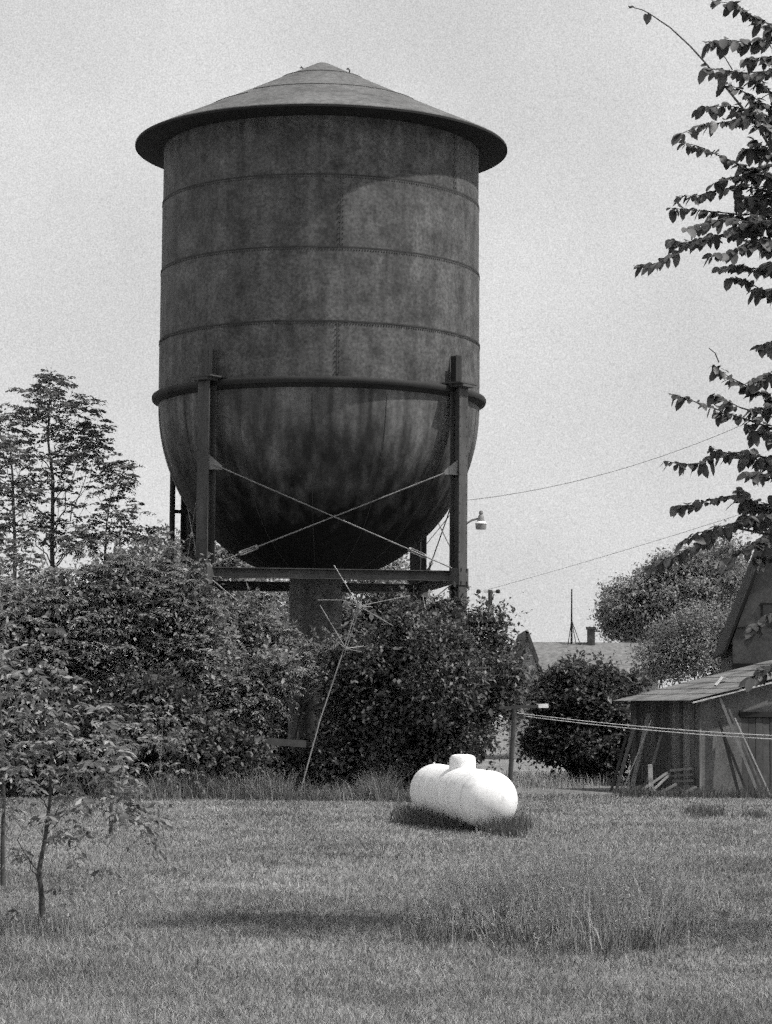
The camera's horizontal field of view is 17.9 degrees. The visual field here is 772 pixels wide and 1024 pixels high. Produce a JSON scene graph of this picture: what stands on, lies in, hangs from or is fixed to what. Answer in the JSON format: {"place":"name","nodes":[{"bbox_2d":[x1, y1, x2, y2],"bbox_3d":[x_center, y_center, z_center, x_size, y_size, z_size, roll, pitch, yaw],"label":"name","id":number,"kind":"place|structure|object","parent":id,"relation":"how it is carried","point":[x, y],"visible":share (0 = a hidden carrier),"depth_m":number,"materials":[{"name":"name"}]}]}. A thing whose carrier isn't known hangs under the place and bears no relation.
{"place":"outdoors","nodes":[
{"label":"outdoors","id":0,"kind":"place"},
{"bbox_2d":[0,888,108,939],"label":"sapling grass","id":1,"kind":"structure","parent":0,"point":[30,913],"depth_m":21.38,"materials":[{"name":"plant"}]},
{"bbox_2d":[0,717,771,1023],"bbox_3d":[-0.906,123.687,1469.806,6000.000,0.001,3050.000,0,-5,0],"label":"ground","id":2,"kind":"structure","parent":0,"point":[503,763],"depth_m":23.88,"materials":[{"name":"grey plant"}]},
{"bbox_2d":[0,402,58,780],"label":"ash tree","id":3,"kind":"object","parent":2,"relation":"on","point":[7,445],"visible":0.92,"depth_m":59.65,"materials":[{"name":"grey plant"}]},
{"bbox_2d":[0,654,62,887],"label":"sapling","id":4,"kind":"object","parent":2,"relation":"on","point":[3,836],"visible":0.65,"depth_m":26.72,"materials":[{"name":"grey plant"}]},
{"bbox_2d":[0,563,81,796],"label":"sumac shrub","id":5,"kind":"object","parent":2,"relation":"on","point":[5,625],"visible":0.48,"depth_m":54.88,"materials":[{"name":"grey plant"}]},
{"bbox_2d":[0,367,117,599],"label":"ash tree","id":6,"kind":"object","parent":2,"relation":"on","point":[85,426],"visible":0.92,"depth_m":60.58,"materials":[{"name":"grey plant"}]},
{"bbox_2d":[0,665,136,797],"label":"lilac bush","id":7,"kind":"object","parent":2,"relation":"on","point":[58,698],"visible":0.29,"depth_m":54.72,"materials":[{"name":"grey plant"}]},
{"bbox_2d":[0,534,159,775],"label":"sumac shrub","id":8,"kind":"object","parent":2,"relation":"on","point":[86,643],"visible":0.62,"depth_m":56.00,"materials":[{"name":"grey plant"}]},
{"bbox_2d":[0,627,181,931],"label":"sapling","id":9,"kind":"object","parent":2,"relation":"on","point":[68,770],"visible":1,"depth_m":21.14,"materials":[{"name":"grey plant"}]},
{"bbox_2d":[55,695,149,835],"bbox_3d":[-4.464,3.938,38.094,1.622,2.179,1.579,0,-5,0],"label":"sapling","id":10,"kind":"object","parent":2,"relation":"on","point":[106,780],"visible":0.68,"depth_m":37.97,"materials":[{"name":"grey plant"}]},
{"bbox_2d":[52,452,184,691],"bbox_3d":[-6.749,2.667,60.207,3.218,8.330,3.134,2,-5,-14],"label":"ash tree","id":11,"kind":"object","parent":2,"relation":"on","point":[109,534],"visible":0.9,"depth_m":59.95,"materials":[{"name":"grey plant"}]},
{"bbox_2d":[118,694,204,825],"bbox_3d":[-3.769,4.169,41.056,1.487,2.216,1.480,2,-5,-18],"label":"sapling","id":12,"kind":"object","parent":2,"relation":"on","point":[173,742],"visible":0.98,"depth_m":41.02,"materials":[{"name":"grey plant"}]},
{"bbox_2d":[85,519,253,787],"bbox_3d":[-5.178,3.381,57.111,4.194,6.458,3.142,0,-5,0],"label":"sumac shrub","id":13,"kind":"object","parent":2,"relation":"on","point":[190,628],"visible":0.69,"depth_m":56.66,"materials":[{"name":"grey plant"}]},
{"bbox_2d":[64,659,279,796],"bbox_3d":[-5.019,4.918,55.526,5.230,3.176,3.349,0,-5,0],"label":"lilac bush","id":14,"kind":"object","parent":2,"relation":"on","point":[215,744],"visible":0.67,"depth_m":54.96,"materials":[{"name":"grey plant"}]},
{"bbox_2d":[127,528,275,622],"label":"distant tree","id":15,"kind":"object","parent":2,"relation":"on","point":[221,553],"visible":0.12,"depth_m":94.57,"materials":[{"name":"grey plant"}]},
{"bbox_2d":[174,634,317,791],"bbox_3d":[-3.512,4.733,57.021,3.389,3.793,3.160,2,-5,-21],"label":"sumac shrub","id":16,"kind":"object","parent":2,"relation":"on","point":[263,699],"visible":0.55,"depth_m":56.51,"materials":[{"name":"grey plant"}]},
{"bbox_2d":[262,737,305,746],"bbox_3d":[-2.401,5.268,56.055,1.164,0.233,0.050,1,-5,-10],"label":"plank","id":17,"kind":"object","parent":16,"relation":"in","point":[286,742],"visible":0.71,"depth_m":56.05,"materials":[{"name":"grey wood"}]},
{"bbox_2d":[60,755,448,802],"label":"border grass","id":18,"kind":"structure","parent":2,"relation":"on","point":[224,790],"depth_m":53.98,"materials":[{"name":"plant"}]},
{"bbox_2d":[179,730,349,793],"bbox_3d":[-2.905,5.853,57.194,3.989,1.615,2.504,2,-5,-15],"label":"lilac bush","id":19,"kind":"object","parent":2,"relation":"on","point":[299,763],"visible":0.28,"depth_m":56.77,"materials":[{"name":"grey plant"}]},
{"bbox_2d":[202,583,349,760],"bbox_3d":[-2.832,4.263,59.443,4.333,5.110,2.844,0,-5,0],"label":"sumac shrub","id":20,"kind":"object","parent":2,"relation":"on","point":[253,629],"visible":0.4,"depth_m":59.28,"materials":[{"name":"grey plant"}]},
{"bbox_2d":[215,558,347,627],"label":"distant tree","id":21,"kind":"object","parent":2,"relation":"on","point":[270,597],"visible":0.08,"depth_m":119.29,"materials":[{"name":"grey plant"}]},
{"bbox_2d":[135,62,506,789],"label":"water tower","id":22,"kind":"structure","parent":2,"relation":"on","point":[319,400],"depth_m":60.20,"materials":[{"name":"metal"}]},
{"bbox_2d":[214,593,483,781],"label":"lilac bush","id":23,"kind":"object","parent":2,"relation":"on","point":[373,609],"visible":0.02,"depth_m":68.02,"materials":[{"name":"grey plant"}]},
{"bbox_2d":[299,565,409,793],"bbox_3d":[-0.712,3.786,54.522,2.475,5.256,0.912,0,-5,0],"label":"radio antenna","id":24,"kind":"object","parent":2,"relation":"on","point":[359,605],"visible":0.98,"depth_m":54.52,"materials":[{"name":"metal"}]},
{"bbox_2d":[269,553,448,626],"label":"distant tree","id":25,"kind":"object","parent":2,"relation":"on","point":[397,566],"visible":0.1,"depth_m":109.34,"materials":[{"name":"grey plant"}]},
{"bbox_2d":[298,574,540,794],"bbox_3d":[0.802,4.053,57.279,5.733,5.271,5.287,0,-5,0],"label":"lilac bush","id":26,"kind":"object","parent":2,"relation":"on","point":[421,679],"visible":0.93,"depth_m":56.52,"materials":[{"name":"grey plant"}]},
{"bbox_2d":[395,511,486,582],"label":"street lamp","id":27,"kind":"object","parent":2,"relation":"on","point":[480,523],"visible":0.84,"depth_m":82.19,"materials":[{"name":"grey metal"}]},
{"bbox_2d":[470,416,761,499],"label":"power line","id":28,"kind":"object","parent":27,"relation":"attached to","point":[608,472],"visible":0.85,"depth_m":83.14,"materials":[{"name":"metal"}]},
{"bbox_2d":[387,799,539,837],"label":"tank grass","id":29,"kind":"structure","parent":2,"relation":"on","point":[514,825],"depth_m":40.89,"materials":[{"name":"plant"}]},
{"bbox_2d":[410,754,517,828],"bbox_3d":[1.283,4.755,41.751,0.957,1.256,4.834,1,-5,-11],"label":"propane tank","id":30,"kind":"object","parent":2,"relation":"on","point":[464,788],"visible":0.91,"depth_m":39.93,"materials":[{"name":"white metal"}]},
{"bbox_2d":[476,589,499,743],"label":"utility pole","id":31,"kind":"object","parent":2,"relation":"on","point":[489,594],"visible":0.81,"depth_m":149.96,"materials":[{"name":"grey wood"}]},
{"bbox_2d":[480,514,740,591],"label":"power line","id":32,"kind":"object","parent":31,"relation":"attached to","point":[616,552],"visible":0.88,"depth_m":116.09,"materials":[{"name":"metal"}]},
{"bbox_2d":[499,704,548,782],"bbox_3d":[3.013,5.293,53.742,1.094,2.177,0.113,0,-5,1],"label":"clothesline post","id":33,"kind":"object","parent":2,"relation":"on","point":[512,742],"visible":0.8,"depth_m":53.75,"materials":[{"name":"grey wood"}]},
{"bbox_2d":[518,713,771,735],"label":"clothes line","id":34,"kind":"object","parent":33,"relation":"attached to","point":[650,727],"visible":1,"depth_m":46.01,"materials":[{"name":"fabric"}]},
{"bbox_2d":[526,716,771,739],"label":"clothes line","id":35,"kind":"object","parent":33,"relation":"attached to","point":[655,730],"visible":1,"depth_m":45.83,"materials":[{"name":"metal"}]},
{"bbox_2d":[360,819,754,958],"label":"tall grass","id":36,"kind":"structure","parent":2,"relation":"on","point":[591,890],"depth_m":21.44,"materials":[{"name":"plant"}]},
{"bbox_2d":[503,647,657,783],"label":"lilac bush","id":37,"kind":"object","parent":2,"relation":"on","point":[576,689],"visible":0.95,"depth_m":69.04,"materials":[{"name":"grey plant"}]},
{"bbox_2d":[610,737,626,791],"bbox_3d":[5.967,6.473,62.860,0.085,1.409,0.988,-2,-5,30],"label":"leaning board","id":38,"kind":"object","parent":2,"relation":"on","point":[618,763],"visible":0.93,"depth_m":62.83,"materials":[{"name":"grey wood"}]},
{"bbox_2d":[614,719,637,791],"bbox_3d":[6.157,6.245,62.829,0.103,1.865,1.160,-3,-6,34],"label":"leaning board","id":39,"kind":"object","parent":2,"relation":"on","point":[626,754],"visible":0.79,"depth_m":62.80,"materials":[{"name":"grey wood"}]},
{"bbox_2d":[622,720,650,790],"bbox_3d":[6.336,6.178,61.957,0.886,1.828,0.045,3,-5,-24],"label":"leaning board","id":40,"kind":"object","parent":2,"relation":"on","point":[637,754],"visible":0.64,"depth_m":61.95,"materials":[{"name":"grey wood"}]},
{"bbox_2d":[630,713,650,787],"bbox_3d":[6.468,6.137,62.437,0.108,2.009,0.951,-3,-6,37],"label":"leaning board","id":41,"kind":"object","parent":2,"relation":"on","point":[638,758],"visible":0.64,"depth_m":62.40,"materials":[{"name":"grey wood"}]},
{"bbox_2d":[648,764,653,790],"bbox_3d":[6.478,6.550,59.944,0.146,0.745,0.050,0,-5,0],"label":"stake","id":42,"kind":"object","parent":2,"relation":"on","point":[650,774],"visible":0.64,"depth_m":59.93,"materials":[{"name":"grey wood"}]},
{"bbox_2d":[639,772,667,790],"bbox_3d":[6.565,6.667,60.336,1.028,0.542,0.030,4,-6,-37],"label":"scrap plank","id":43,"kind":"object","parent":2,"relation":"on","point":[660,777],"visible":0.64,"depth_m":60.44,"materials":[{"name":"grey wood"}]},
{"bbox_2d":[646,735,661,781],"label":"leaning board","id":44,"kind":"object","parent":2,"relation":"on","point":[656,750],"visible":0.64,"depth_m":61.60,"materials":[{"name":"grey wood"}]},
{"bbox_2d":[654,773,670,790],"bbox_3d":[6.755,6.692,60.384,0.030,0.503,0.929,-3,-6,39],"label":"scrap plank","id":45,"kind":"object","parent":2,"relation":"on","point":[661,781],"visible":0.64,"depth_m":60.42,"materials":[{"name":"grey wood"}]},
{"bbox_2d":[586,542,748,687],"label":"spreading tree","id":46,"kind":"object","parent":2,"relation":"on","point":[624,611],"visible":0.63,"depth_m":121.00,"materials":[{"name":"grey plant"}]},
{"bbox_2d":[621,591,733,689],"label":"pale tree","id":47,"kind":"object","parent":2,"relation":"on","point":[670,657],"visible":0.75,"depth_m":99.26,"materials":[{"name":"grey plant"}]},
{"bbox_2d":[670,767,693,790],"bbox_3d":[7.345,6.660,60.734,0.619,0.671,0.154,-2,-5,28],"label":"pallet","id":48,"kind":"object","parent":2,"relation":"on","point":[681,775],"visible":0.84,"depth_m":60.70,"materials":[{"name":"grey wood"}]},
{"bbox_2d":[612,660,771,793],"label":"shed","id":49,"kind":"structure","parent":2,"relation":"on","point":[695,704],"depth_m":61.22,"materials":[{"name":"wood"}]},
{"bbox_2d":[741,718,771,793],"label":"door","id":50,"kind":"structure","parent":49,"relation":"in","point":[761,749],"depth_m":61.14,"materials":[{"name":"grey wood"}]},
{"bbox_2d":[628,0,771,691],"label":"elm tree","id":51,"kind":"object","parent":2,"relation":"on","point":[753,226],"visible":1,"depth_m":21.68,"materials":[{"name":"black plant"}]},
{"bbox_2d":[679,800,733,817],"bbox_3d":[6.177,5.722,47.440,0.979,0.320,3.240,0,-5,0],"label":"grass tuft","id":52,"kind":"object","parent":2,"relation":"on","point":[699,812],"visible":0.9,"depth_m":47.23,"materials":[{"name":"grey plant"}]},
{"bbox_2d":[697,520,754,628],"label":"feathery tree","id":53,"kind":"object","parent":2,"relation":"on","point":[728,548],"visible":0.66,"depth_m":103.98,"materials":[{"name":"grey plant"}]},
{"bbox_2d":[722,735,739,794],"bbox_3d":[8.528,6.247,60.523,0.459,1.489,0.052,-1,-5,15],"label":"leaning board","id":54,"kind":"object","parent":2,"relation":"on","point":[732,768],"visible":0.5,"depth_m":60.50,"materials":[{"name":"grey wood"}]},
{"bbox_2d":[717,720,746,791],"bbox_3d":[8.570,6.062,60.513,0.787,1.860,0.046,-1,-5,12],"label":"leaning board","id":55,"kind":"object","parent":2,"relation":"on","point":[731,754],"visible":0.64,"depth_m":60.50,"materials":[{"name":"grey wood"}]},
{"bbox_2d":[719,698,757,793],"bbox_3d":[8.719,5.784,60.441,1.022,2.409,0.061,-1,-5,16],"label":"leaning board","id":56,"kind":"object","parent":2,"relation":"on","point":[738,743],"visible":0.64,"depth_m":60.43,"materials":[{"name":"grey wood"}]},
{"bbox_2d":[728,709,764,792],"bbox_3d":[8.900,5.919,60.414,0.942,2.131,0.050,-1,-5,22],"label":"leaning board","id":57,"kind":"object","parent":2,"relation":"on","point":[745,749],"visible":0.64,"depth_m":60.41,"materials":[{"name":"grey wood"}]},
{"bbox_2d":[734,718,770,794],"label":"leaning board","id":58,"kind":"object","parent":2,"relation":"on","point":[751,755],"visible":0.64,"depth_m":60.37,"materials":[{"name":"grey wood"}]},
{"bbox_2d":[736,807,771,817],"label":"grass tuft","id":59,"kind":"object","parent":2,"relation":"on","point":[757,813],"visible":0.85,"depth_m":46.58,"materials":[{"name":"grey plant"}]},
{"bbox_2d":[0,0,771,716],"label":"sky","id":60,"kind":"structure","parent":0,"point":[581,356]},
{"bbox_2d":[381,884,710,962],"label":"dark grass","id":61,"kind":"structure","parent":0,"point":[562,948],"depth_m":20.45,"materials":[{"name":"plant"}]},
{"bbox_2d":[476,767,630,791],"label":"rough grass","id":62,"kind":"structure","parent":0,"point":[541,780],"depth_m":66.87,"materials":[{"name":"plant"}]},
{"bbox_2d":[509,627,658,759],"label":"house","id":63,"kind":"structure","parent":0,"point":[545,654],"depth_m":113.43,"materials":[{"name":"concrete"}]},
{"bbox_2d":[568,589,580,644],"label":"antenna mast","id":64,"kind":"object","parent":63,"relation":"on","point":[572,629],"visible":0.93,"depth_m":115.10,"materials":[{"name":"metal"}]},
{"bbox_2d":[611,783,771,798],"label":"grass","id":65,"kind":"structure","parent":0,"point":[634,792],"depth_m":57.73,"materials":[{"name":"plant"}]},
{"bbox_2d":[712,529,771,672],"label":"barn","id":66,"kind":"structure","parent":0,"point":[752,603],"depth_m":66.94,"materials":[{"name":"grey wood"}]},
{"bbox_2d":[760,603,771,626],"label":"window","id":67,"kind":"structure","parent":66,"relation":"in","point":[766,608],"depth_m":66.94,"materials":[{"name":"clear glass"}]}
]}

